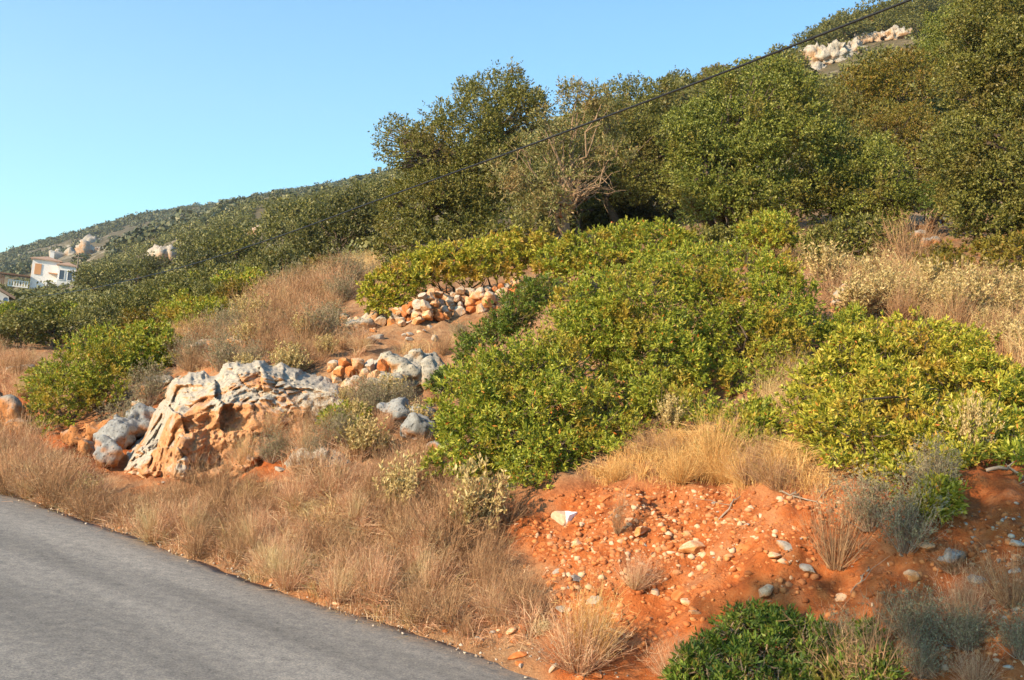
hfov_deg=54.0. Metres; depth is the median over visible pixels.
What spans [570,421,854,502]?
golden grass
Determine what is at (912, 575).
stone
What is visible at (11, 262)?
distant scrub
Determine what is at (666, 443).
thorny shrub
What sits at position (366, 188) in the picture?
hillside tree
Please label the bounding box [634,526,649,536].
stone
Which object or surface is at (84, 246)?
cliff
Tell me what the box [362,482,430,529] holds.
thorny shrub
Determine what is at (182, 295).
hillside tree
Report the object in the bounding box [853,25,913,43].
cliff
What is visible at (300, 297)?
thorny shrub
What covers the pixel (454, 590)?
thorny shrub
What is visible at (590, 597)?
stone
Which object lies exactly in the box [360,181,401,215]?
hillside tree
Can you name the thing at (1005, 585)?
thorny shrub
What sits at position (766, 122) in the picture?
holm oak
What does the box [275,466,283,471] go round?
stone
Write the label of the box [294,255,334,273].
hillside tree
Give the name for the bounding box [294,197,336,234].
hillside tree
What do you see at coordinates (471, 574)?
thorny shrub
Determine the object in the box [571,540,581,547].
stone
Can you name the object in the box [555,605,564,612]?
stone
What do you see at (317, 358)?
thorny shrub
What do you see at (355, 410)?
phlomis shrub
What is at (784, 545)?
stone
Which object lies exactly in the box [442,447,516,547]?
phlomis shrub
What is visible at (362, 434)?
phlomis shrub
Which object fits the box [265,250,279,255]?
hillside tree
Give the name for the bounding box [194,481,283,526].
thorny shrub
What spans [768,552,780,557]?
stone
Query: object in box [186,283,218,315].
hillside tree
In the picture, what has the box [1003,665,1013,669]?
stone
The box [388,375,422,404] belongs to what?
grey shrub
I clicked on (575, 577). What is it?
stone
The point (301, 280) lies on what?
thorny shrub
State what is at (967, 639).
grey shrub
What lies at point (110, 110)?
sky
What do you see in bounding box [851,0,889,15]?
hillside tree
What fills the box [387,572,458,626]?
grass tuft
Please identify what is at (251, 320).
phlomis shrub
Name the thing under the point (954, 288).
phlomis shrub
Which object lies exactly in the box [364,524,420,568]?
thorny shrub
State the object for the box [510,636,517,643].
stone
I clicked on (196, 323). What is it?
thorny shrub
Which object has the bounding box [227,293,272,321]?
phlomis shrub
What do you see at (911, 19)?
hillside tree
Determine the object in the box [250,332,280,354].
thorny shrub
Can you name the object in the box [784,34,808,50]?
hillside tree
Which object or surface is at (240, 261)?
hillside tree
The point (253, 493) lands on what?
thorny shrub
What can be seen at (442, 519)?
thorny shrub
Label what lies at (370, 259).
slope grass
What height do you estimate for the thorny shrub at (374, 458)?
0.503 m
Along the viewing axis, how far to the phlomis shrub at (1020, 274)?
12.31 m
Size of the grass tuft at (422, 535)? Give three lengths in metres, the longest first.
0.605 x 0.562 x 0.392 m
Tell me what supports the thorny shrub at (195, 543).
on the ground at (992, 489)
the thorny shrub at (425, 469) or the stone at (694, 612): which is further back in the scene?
the thorny shrub at (425, 469)
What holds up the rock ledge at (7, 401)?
on the ground at (992, 489)
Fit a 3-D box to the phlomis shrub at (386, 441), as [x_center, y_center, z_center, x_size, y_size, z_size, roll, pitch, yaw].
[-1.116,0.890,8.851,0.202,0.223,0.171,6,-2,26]
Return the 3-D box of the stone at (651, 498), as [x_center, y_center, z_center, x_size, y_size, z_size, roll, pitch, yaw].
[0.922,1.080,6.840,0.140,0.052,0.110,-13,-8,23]
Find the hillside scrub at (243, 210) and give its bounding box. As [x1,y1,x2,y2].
[3,8,977,301]
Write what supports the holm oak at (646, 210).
on the ground at (992, 489)
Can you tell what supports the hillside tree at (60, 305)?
on the ground at (992, 489)
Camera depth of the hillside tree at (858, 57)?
76.27 m
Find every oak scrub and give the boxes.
[677,221,756,262]
[794,210,922,263]
[907,238,977,280]
[967,228,1023,274]
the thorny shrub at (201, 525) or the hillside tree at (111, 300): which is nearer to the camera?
the thorny shrub at (201, 525)
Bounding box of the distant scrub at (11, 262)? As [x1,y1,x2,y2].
[0,118,566,284]
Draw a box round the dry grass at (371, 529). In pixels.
[0,315,569,661]
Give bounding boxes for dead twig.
[609,477,630,516]
[692,491,740,519]
[779,486,830,504]
[850,557,887,591]
[985,460,1023,483]
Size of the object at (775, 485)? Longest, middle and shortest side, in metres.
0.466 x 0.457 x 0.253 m
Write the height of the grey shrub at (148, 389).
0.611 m
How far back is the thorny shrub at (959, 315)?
10.49 m
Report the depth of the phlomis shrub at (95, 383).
12.67 m
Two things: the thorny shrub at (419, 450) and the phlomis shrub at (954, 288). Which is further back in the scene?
the phlomis shrub at (954, 288)
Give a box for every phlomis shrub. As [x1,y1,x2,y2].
[65,469,103,499]
[79,353,115,411]
[225,352,260,363]
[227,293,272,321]
[228,288,281,319]
[228,315,271,346]
[239,310,265,330]
[264,405,294,423]
[267,339,313,369]
[272,336,310,367]
[290,310,320,337]
[314,333,338,356]
[327,412,389,460]
[334,385,354,398]
[343,396,369,420]
[372,446,436,516]
[374,371,410,397]
[377,432,394,453]
[405,396,435,417]
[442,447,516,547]
[650,389,700,435]
[691,436,716,461]
[795,235,847,290]
[819,269,886,311]
[830,248,860,281]
[833,258,865,282]
[842,252,885,284]
[848,271,905,313]
[849,244,906,273]
[867,260,910,283]
[868,263,919,310]
[894,274,931,310]
[899,272,938,309]
[908,251,969,288]
[923,276,946,292]
[929,272,979,316]
[934,267,978,287]
[936,387,1006,466]
[945,262,996,315]
[952,257,1016,299]
[967,302,999,330]
[968,257,1023,285]
[973,286,1010,319]
[974,306,1021,351]
[982,282,1023,315]
[988,308,1011,329]
[990,270,1023,303]
[993,264,1023,287]
[1001,324,1018,354]
[1006,313,1023,359]
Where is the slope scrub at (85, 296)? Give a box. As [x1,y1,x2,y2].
[13,123,1013,312]
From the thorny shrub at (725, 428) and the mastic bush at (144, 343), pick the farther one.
the mastic bush at (144, 343)
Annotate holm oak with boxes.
[258,244,299,273]
[289,183,385,262]
[368,55,565,251]
[527,106,693,233]
[587,70,697,229]
[650,49,839,231]
[703,52,823,193]
[783,80,951,192]
[795,113,929,225]
[831,46,943,122]
[846,92,946,189]
[908,0,1023,251]
[910,0,1022,100]
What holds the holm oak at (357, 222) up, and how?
on the ground at (992, 489)
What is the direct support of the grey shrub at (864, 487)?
on the ground at (992, 489)
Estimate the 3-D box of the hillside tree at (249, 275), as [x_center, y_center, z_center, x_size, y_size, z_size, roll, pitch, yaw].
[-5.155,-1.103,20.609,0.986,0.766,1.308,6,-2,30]
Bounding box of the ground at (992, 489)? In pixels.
[0,37,1023,679]
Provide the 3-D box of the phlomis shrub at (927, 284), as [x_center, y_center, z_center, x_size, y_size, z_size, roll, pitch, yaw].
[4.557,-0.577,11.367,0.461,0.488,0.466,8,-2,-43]
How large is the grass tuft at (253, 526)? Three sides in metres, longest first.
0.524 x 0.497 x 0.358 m
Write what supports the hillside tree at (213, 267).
on the ground at (992, 489)
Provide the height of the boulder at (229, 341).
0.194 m
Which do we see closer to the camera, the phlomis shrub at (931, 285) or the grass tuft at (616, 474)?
the grass tuft at (616, 474)
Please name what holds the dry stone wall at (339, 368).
on the ground at (992, 489)
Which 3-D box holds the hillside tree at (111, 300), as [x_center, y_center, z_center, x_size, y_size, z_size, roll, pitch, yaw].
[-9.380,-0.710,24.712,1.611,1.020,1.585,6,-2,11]
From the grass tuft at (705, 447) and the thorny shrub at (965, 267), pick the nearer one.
the grass tuft at (705, 447)
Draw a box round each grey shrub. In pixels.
[90,393,155,423]
[115,355,183,405]
[162,327,212,370]
[197,299,240,334]
[200,326,253,371]
[211,326,238,346]
[217,309,246,332]
[230,337,271,362]
[248,424,299,463]
[250,305,280,330]
[260,255,322,297]
[281,297,364,339]
[296,427,334,451]
[311,299,356,323]
[312,405,359,442]
[318,268,361,302]
[320,247,387,281]
[321,256,372,288]
[338,371,397,404]
[344,372,407,415]
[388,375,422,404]
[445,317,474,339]
[803,603,864,654]
[814,458,918,531]
[859,582,956,649]
[864,465,962,553]
[886,627,967,679]
[887,428,970,489]
[917,598,1011,653]
[976,602,1023,660]
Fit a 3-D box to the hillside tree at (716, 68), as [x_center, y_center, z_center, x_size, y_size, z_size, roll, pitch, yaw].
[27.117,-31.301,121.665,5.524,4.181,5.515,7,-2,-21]
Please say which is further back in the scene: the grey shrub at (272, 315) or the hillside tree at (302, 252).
the hillside tree at (302, 252)
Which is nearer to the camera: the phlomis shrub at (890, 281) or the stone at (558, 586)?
the stone at (558, 586)
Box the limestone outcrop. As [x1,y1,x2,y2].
[124,360,350,483]
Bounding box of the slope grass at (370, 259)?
[148,222,964,335]
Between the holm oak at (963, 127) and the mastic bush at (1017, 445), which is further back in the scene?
the holm oak at (963, 127)
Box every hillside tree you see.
[0,300,20,314]
[0,308,49,347]
[0,313,43,342]
[0,327,17,346]
[3,296,38,311]
[11,301,88,345]
[19,318,60,345]
[21,300,78,314]
[31,293,76,316]
[33,309,73,331]
[37,297,75,309]
[55,310,115,346]
[67,264,125,292]
[68,301,118,326]
[82,299,124,320]
[89,257,130,280]
[92,291,149,314]
[95,302,143,324]
[98,290,153,316]
[99,314,124,337]
[102,313,147,341]
[108,259,162,284]
[113,284,148,298]
[114,305,170,330]
[115,298,153,317]
[124,258,141,268]
[131,281,165,308]
[132,284,170,305]
[133,273,173,294]
[134,253,174,272]
[134,278,166,293]
[135,248,160,262]
[138,259,155,286]
[147,271,184,284]
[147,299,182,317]
[152,277,196,308]
[166,287,197,305]
[167,276,202,301]
[170,227,219,260]
[177,245,231,273]
[177,246,218,274]
[178,267,221,288]
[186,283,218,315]
[188,279,215,295]
[190,232,231,264]
[194,227,263,267]
[196,259,239,280]
[198,280,247,298]
[200,226,226,239]
[209,219,246,234]
[209,269,239,291]
[211,277,253,302]
[217,264,244,278]
[220,222,268,266]
[230,261,281,278]
[231,260,247,266]
[235,215,251,226]
[238,267,271,296]
[244,254,258,267]
[246,248,274,266]
[254,195,319,249]
[262,208,286,222]
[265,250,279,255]
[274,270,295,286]
[276,242,292,255]
[279,195,330,218]
[284,218,311,243]
[284,255,326,273]
[288,249,335,270]
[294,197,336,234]
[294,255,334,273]
[304,189,331,200]
[308,259,330,275]
[312,193,336,211]
[320,188,344,200]
[345,180,390,218]
[348,179,358,192]
[358,174,394,188]
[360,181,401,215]
[482,155,535,207]
[501,147,603,226]
[523,134,568,171]
[525,137,623,233]
[549,103,581,134]
[558,104,593,139]
[586,97,643,125]
[656,67,724,108]
[663,70,680,92]
[665,65,686,86]
[700,64,712,73]
[705,63,730,73]
[711,64,747,84]
[723,59,763,78]
[763,43,811,72]
[782,48,809,67]
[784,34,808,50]
[790,23,827,44]
[799,70,972,145]
[814,31,840,45]
[815,72,844,113]
[817,10,872,45]
[825,12,852,28]
[833,41,910,89]
[837,20,872,38]
[840,99,1022,206]
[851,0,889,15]
[851,12,875,26]
[851,47,876,66]
[865,8,885,26]
[871,9,907,31]
[877,101,1009,195]
[883,0,923,27]
[895,10,932,36]
[898,0,930,22]
[907,0,943,7]
[914,89,957,122]
[916,0,951,19]
[920,0,953,13]
[929,70,997,120]
[1008,169,1023,198]
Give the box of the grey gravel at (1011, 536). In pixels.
[907,501,1023,618]
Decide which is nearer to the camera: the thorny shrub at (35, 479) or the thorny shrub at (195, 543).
the thorny shrub at (195, 543)
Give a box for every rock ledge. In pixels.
[0,392,29,435]
[60,418,111,456]
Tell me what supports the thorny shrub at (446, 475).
on the ground at (992, 489)
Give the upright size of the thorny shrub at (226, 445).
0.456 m
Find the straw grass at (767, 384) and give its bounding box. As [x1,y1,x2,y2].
[125,256,1023,626]
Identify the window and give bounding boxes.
[58,269,65,279]
[66,271,72,280]
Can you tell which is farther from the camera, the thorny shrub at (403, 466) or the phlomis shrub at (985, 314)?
the phlomis shrub at (985, 314)
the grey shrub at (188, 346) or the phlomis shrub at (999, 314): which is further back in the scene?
the grey shrub at (188, 346)
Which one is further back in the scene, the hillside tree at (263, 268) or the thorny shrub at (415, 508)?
the hillside tree at (263, 268)
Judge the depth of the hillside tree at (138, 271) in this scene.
99.39 m
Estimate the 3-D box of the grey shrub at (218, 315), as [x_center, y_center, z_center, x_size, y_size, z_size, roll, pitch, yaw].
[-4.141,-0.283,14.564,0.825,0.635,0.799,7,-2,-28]
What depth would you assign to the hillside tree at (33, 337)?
19.17 m
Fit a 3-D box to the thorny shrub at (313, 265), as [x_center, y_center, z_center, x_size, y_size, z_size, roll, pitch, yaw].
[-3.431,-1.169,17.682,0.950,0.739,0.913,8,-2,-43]
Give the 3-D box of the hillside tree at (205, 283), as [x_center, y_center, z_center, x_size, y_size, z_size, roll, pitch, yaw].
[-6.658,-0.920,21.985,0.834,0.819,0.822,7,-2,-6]
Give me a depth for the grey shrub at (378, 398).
9.45 m
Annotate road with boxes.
[0,494,537,679]
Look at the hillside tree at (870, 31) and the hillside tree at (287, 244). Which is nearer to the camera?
the hillside tree at (287, 244)
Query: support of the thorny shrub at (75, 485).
on the ground at (992, 489)
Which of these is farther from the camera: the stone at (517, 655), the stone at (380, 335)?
the stone at (380, 335)
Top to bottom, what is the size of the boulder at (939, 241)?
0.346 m
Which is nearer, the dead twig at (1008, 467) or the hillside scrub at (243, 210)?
the dead twig at (1008, 467)
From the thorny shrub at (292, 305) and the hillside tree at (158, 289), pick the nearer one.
the thorny shrub at (292, 305)
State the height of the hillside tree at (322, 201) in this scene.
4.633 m
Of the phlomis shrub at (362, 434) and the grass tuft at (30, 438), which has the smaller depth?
the phlomis shrub at (362, 434)
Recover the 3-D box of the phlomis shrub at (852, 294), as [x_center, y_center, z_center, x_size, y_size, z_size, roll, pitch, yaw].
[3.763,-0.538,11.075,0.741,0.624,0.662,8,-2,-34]
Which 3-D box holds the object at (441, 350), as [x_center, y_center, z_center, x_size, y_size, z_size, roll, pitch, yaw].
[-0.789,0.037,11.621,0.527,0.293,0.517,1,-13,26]
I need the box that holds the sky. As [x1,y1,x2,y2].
[0,0,900,251]
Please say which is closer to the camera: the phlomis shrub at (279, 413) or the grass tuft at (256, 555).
the grass tuft at (256, 555)
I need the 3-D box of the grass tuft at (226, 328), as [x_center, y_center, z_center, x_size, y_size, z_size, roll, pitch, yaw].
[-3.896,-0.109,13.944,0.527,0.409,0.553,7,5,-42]
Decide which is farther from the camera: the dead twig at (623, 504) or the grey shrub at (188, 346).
the grey shrub at (188, 346)
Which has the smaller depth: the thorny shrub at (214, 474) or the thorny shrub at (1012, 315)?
the thorny shrub at (214, 474)
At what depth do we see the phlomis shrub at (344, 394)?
9.68 m
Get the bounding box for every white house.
[0,250,79,289]
[0,288,14,306]
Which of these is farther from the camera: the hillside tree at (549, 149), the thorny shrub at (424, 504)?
the hillside tree at (549, 149)
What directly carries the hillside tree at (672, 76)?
on the ground at (992, 489)
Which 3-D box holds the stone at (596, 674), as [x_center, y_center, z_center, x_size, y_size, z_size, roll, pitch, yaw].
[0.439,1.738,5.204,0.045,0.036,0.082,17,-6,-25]
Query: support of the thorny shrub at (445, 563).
on the ground at (992, 489)
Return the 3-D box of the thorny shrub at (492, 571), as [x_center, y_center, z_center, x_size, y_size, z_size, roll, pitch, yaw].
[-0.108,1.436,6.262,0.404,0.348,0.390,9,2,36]
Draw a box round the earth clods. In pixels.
[39,485,1023,679]
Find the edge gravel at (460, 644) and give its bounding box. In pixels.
[10,495,646,679]
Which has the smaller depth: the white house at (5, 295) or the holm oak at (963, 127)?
the holm oak at (963, 127)
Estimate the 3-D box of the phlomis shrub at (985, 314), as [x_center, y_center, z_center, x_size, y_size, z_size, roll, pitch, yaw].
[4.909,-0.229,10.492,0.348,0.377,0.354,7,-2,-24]
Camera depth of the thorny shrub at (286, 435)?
9.21 m
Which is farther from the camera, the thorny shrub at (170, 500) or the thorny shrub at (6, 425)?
the thorny shrub at (6, 425)
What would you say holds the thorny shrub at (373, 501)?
on the ground at (992, 489)
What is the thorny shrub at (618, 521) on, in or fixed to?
on the ground at (992, 489)
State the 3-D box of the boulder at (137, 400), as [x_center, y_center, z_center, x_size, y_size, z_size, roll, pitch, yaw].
[-4.465,0.638,12.374,0.403,0.435,0.883,6,-2,0]
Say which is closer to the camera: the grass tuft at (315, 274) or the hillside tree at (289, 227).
the grass tuft at (315, 274)
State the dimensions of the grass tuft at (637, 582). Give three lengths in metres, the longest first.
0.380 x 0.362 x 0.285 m
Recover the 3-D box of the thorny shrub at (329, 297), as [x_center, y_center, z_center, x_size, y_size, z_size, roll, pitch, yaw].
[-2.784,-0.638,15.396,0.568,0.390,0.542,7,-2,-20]
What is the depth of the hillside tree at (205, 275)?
24.70 m
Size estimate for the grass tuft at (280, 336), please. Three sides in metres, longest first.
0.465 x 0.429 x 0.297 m
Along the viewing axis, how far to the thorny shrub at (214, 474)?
8.56 m
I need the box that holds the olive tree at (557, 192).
[477,75,639,253]
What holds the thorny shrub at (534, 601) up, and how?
on the ground at (992, 489)
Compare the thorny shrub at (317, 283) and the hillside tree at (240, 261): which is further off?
the hillside tree at (240, 261)
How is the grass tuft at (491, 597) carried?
on the ground at (992, 489)
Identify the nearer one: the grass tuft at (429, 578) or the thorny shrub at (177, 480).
the grass tuft at (429, 578)
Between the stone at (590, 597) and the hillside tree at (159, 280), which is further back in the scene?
the hillside tree at (159, 280)
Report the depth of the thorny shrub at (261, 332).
12.29 m
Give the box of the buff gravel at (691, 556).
[124,445,1023,679]
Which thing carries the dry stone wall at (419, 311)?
on the ground at (992, 489)
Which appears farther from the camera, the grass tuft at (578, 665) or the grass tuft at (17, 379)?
the grass tuft at (17, 379)
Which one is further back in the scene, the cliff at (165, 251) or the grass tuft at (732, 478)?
the cliff at (165, 251)
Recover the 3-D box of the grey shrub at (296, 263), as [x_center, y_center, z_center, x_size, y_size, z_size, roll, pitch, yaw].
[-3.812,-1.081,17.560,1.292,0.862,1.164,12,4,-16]
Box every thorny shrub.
[0,351,40,375]
[0,402,66,448]
[0,410,24,447]
[0,447,54,496]
[2,438,109,499]
[4,353,36,376]
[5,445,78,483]
[12,345,43,361]
[12,454,86,508]
[53,482,131,522]
[59,474,105,511]
[96,489,126,514]
[97,484,139,505]
[99,490,149,524]
[116,491,150,510]
[121,480,181,514]
[123,498,169,520]
[137,479,202,512]
[143,451,220,502]
[147,480,190,500]
[153,321,208,356]
[157,495,212,534]
[164,319,215,341]
[166,482,198,505]
[169,344,206,371]
[171,516,232,557]
[172,307,219,341]
[177,448,256,497]
[178,517,224,544]
[183,483,231,522]
[185,452,255,503]
[192,348,215,367]
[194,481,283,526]
[195,325,218,340]
[196,330,230,355]
[196,481,229,507]
[204,319,240,341]
[208,518,250,546]
[209,421,239,458]
[214,502,248,532]
[214,527,259,561]
[220,281,286,312]
[226,306,298,348]
[229,462,274,495]
[232,296,293,336]
[236,479,268,507]
[248,271,295,302]
[248,484,286,514]
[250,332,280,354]
[256,288,277,314]
[257,302,289,332]
[258,284,305,312]
[261,263,309,295]
[264,321,308,351]
[267,302,328,339]
[268,290,318,327]
[270,277,331,315]
[270,310,299,332]
[272,422,298,450]
[273,439,342,486]
[273,510,369,559]
[277,396,326,427]
[279,506,308,527]
[280,267,327,299]
[281,440,366,486]
[282,263,327,305]
[282,266,317,291]
[283,443,308,465]
[284,533,307,553]
[285,329,342,368]
[286,305,337,341]
[286,328,312,352]
[289,254,335,280]
[289,385,345,417]
[291,286,329,311]
[297,251,342,278]
[297,337,316,354]
[303,272,331,297]
[305,406,353,431]
[306,250,372,292]
[309,285,351,313]
[313,534,370,576]
[315,286,345,304]
[317,518,366,550]
[320,508,354,535]
[320,527,392,562]
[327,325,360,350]
[336,528,374,554]
[340,439,377,458]
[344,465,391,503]
[345,431,409,486]
[360,488,391,517]
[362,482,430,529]
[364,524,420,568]
[369,446,436,495]
[372,489,436,543]
[380,488,444,535]
[383,457,519,553]
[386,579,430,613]
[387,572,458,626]
[393,431,445,463]
[402,444,445,489]
[403,491,438,519]
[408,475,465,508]
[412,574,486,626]
[418,516,480,566]
[420,544,468,579]
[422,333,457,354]
[425,442,468,487]
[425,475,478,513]
[425,484,492,535]
[435,576,474,605]
[444,529,514,582]
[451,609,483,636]
[462,545,519,596]
[466,514,523,555]
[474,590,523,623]
[476,536,529,574]
[484,561,563,608]
[492,559,541,601]
[495,480,537,522]
[522,586,555,614]
[608,483,631,533]
[619,418,669,459]
[647,430,686,457]
[702,414,748,445]
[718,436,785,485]
[736,421,787,459]
[742,455,776,482]
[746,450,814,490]
[783,587,955,679]
[792,479,885,570]
[809,246,888,306]
[842,633,894,670]
[863,206,953,267]
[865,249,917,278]
[870,579,934,623]
[875,276,935,320]
[919,284,994,331]
[920,539,980,573]
[925,255,1004,283]
[953,539,1023,609]
[966,304,1020,344]
[971,298,1023,345]
[979,279,1011,303]
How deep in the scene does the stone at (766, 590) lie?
5.42 m
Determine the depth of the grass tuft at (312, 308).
13.76 m
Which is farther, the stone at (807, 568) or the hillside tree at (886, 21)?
the hillside tree at (886, 21)
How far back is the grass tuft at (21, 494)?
8.77 m
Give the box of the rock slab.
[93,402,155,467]
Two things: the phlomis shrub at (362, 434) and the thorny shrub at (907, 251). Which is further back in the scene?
the thorny shrub at (907, 251)
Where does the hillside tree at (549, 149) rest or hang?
on the ground at (992, 489)
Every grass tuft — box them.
[0,335,14,356]
[0,345,26,371]
[0,419,32,456]
[0,420,19,454]
[0,435,34,472]
[0,435,49,466]
[0,450,35,480]
[1,455,52,498]
[2,410,67,458]
[4,372,24,393]
[6,341,46,365]
[8,374,34,396]
[13,428,79,465]
[16,446,65,471]
[25,445,113,496]
[29,438,97,486]
[62,467,128,505]
[66,454,115,489]
[112,487,191,543]
[144,492,187,532]
[155,482,227,537]
[191,305,231,334]
[198,339,231,368]
[200,504,230,532]
[214,496,287,535]
[216,322,240,341]
[220,426,272,464]
[225,503,281,549]
[235,271,278,302]
[235,402,293,434]
[236,519,318,576]
[243,541,268,567]
[248,271,307,306]
[253,528,329,590]
[265,286,302,305]
[265,460,339,510]
[275,321,298,340]
[280,517,312,543]
[281,414,329,448]
[283,441,390,503]
[287,290,332,322]
[289,290,320,306]
[294,263,335,291]
[300,495,325,514]
[302,260,360,300]
[303,541,388,603]
[317,396,348,420]
[327,486,387,524]
[329,480,369,510]
[334,532,412,582]
[338,320,381,350]
[340,369,375,394]
[340,459,388,494]
[340,469,370,488]
[341,546,409,604]
[369,437,424,481]
[371,408,400,431]
[383,488,409,511]
[385,497,458,553]
[394,537,434,575]
[394,539,471,598]
[398,437,437,457]
[460,475,520,528]
[464,573,522,614]
[511,586,647,676]
[550,563,639,664]
[599,455,634,480]
[607,541,667,589]
[637,625,716,679]
[645,441,712,482]
[674,393,767,473]
[698,441,748,482]
[713,446,765,485]
[919,558,1012,629]
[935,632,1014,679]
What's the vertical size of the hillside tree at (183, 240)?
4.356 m
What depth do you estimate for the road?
5.57 m
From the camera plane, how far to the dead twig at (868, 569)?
5.26 m
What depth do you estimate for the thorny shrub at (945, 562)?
5.09 m
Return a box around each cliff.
[49,233,100,258]
[75,239,105,254]
[147,242,187,263]
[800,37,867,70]
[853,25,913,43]
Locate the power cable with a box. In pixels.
[10,0,911,300]
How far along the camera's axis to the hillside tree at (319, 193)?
163.11 m
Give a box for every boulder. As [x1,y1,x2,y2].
[6,364,34,372]
[131,375,173,405]
[185,339,214,355]
[223,336,257,345]
[339,312,379,332]
[367,348,444,391]
[376,397,436,441]
[426,441,456,448]
[829,283,857,312]
[912,229,941,246]
[915,214,948,231]
[937,547,965,567]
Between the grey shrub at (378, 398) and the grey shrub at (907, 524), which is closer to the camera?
the grey shrub at (907, 524)
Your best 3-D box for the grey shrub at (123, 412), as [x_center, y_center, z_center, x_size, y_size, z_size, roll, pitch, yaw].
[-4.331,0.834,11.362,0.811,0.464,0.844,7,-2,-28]
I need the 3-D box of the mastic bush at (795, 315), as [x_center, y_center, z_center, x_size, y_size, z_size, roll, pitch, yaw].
[2.456,-0.213,10.020,1.979,1.769,2.513,7,-2,-24]
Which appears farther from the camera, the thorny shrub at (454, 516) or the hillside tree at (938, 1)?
the hillside tree at (938, 1)
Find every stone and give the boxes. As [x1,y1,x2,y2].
[128,470,136,474]
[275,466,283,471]
[372,334,383,338]
[431,335,438,341]
[506,627,516,634]
[508,651,526,659]
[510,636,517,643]
[518,623,529,631]
[549,663,558,672]
[551,511,576,525]
[552,568,559,574]
[553,582,561,589]
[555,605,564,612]
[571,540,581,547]
[571,574,581,581]
[575,673,583,679]
[588,595,600,603]
[591,561,599,565]
[592,671,601,678]
[597,494,613,502]
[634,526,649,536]
[644,495,656,500]
[648,631,656,636]
[660,508,669,512]
[671,588,689,603]
[678,540,705,554]
[680,598,689,606]
[688,610,700,613]
[735,543,748,554]
[758,584,773,597]
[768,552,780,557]
[776,540,792,551]
[799,563,815,573]
[835,593,846,601]
[903,569,920,581]
[916,542,935,549]
[967,574,985,583]
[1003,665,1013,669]
[1010,539,1023,546]
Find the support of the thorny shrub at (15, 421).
on the ground at (992, 489)
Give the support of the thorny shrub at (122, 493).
on the ground at (992, 489)
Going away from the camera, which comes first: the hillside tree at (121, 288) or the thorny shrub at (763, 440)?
the thorny shrub at (763, 440)
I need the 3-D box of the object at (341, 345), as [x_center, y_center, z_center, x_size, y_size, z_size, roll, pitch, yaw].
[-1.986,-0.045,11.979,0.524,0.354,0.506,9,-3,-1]
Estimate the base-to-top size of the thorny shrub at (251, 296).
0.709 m
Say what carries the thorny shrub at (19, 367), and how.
on the ground at (992, 489)
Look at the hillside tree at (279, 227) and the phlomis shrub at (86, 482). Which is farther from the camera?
the hillside tree at (279, 227)
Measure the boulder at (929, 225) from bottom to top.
0.560 m
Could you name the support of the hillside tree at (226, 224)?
on the ground at (992, 489)
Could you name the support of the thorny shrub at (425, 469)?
on the ground at (992, 489)
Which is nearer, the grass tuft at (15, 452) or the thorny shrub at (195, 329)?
the grass tuft at (15, 452)
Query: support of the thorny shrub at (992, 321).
on the ground at (992, 489)
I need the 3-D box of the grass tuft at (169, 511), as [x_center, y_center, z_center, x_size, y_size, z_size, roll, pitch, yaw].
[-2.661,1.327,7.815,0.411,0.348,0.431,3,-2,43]
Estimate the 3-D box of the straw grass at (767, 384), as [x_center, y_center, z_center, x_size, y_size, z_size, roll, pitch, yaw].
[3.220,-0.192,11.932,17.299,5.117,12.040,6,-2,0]
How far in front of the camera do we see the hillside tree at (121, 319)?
18.98 m
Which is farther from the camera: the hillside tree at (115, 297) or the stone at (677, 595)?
the hillside tree at (115, 297)
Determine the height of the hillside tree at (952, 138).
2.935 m
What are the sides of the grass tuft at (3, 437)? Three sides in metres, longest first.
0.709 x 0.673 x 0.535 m
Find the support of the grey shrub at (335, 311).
on the ground at (992, 489)
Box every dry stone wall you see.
[327,358,388,390]
[343,275,543,330]
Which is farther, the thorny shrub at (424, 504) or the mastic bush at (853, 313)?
the mastic bush at (853, 313)
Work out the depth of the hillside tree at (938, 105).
29.98 m
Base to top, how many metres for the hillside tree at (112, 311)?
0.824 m
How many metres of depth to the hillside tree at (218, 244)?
65.03 m
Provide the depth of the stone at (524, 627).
5.70 m
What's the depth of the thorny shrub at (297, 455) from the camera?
8.42 m
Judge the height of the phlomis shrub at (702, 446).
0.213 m
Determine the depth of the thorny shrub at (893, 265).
12.12 m
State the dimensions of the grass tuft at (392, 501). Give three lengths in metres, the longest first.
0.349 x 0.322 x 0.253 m
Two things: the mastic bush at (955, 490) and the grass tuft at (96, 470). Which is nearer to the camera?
the mastic bush at (955, 490)
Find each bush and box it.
[14,319,134,437]
[113,317,187,381]
[152,293,242,332]
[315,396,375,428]
[355,224,558,316]
[369,209,554,266]
[418,322,642,501]
[423,362,458,395]
[449,273,566,373]
[528,214,702,299]
[538,249,728,433]
[646,236,838,400]
[657,595,910,679]
[693,387,785,453]
[730,205,803,259]
[765,305,1023,503]
[812,300,868,347]
[904,469,971,525]
[912,178,956,234]
[985,370,1023,480]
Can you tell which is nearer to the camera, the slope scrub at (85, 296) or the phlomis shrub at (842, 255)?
the phlomis shrub at (842, 255)
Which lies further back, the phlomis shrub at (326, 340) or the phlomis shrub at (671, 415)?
the phlomis shrub at (326, 340)

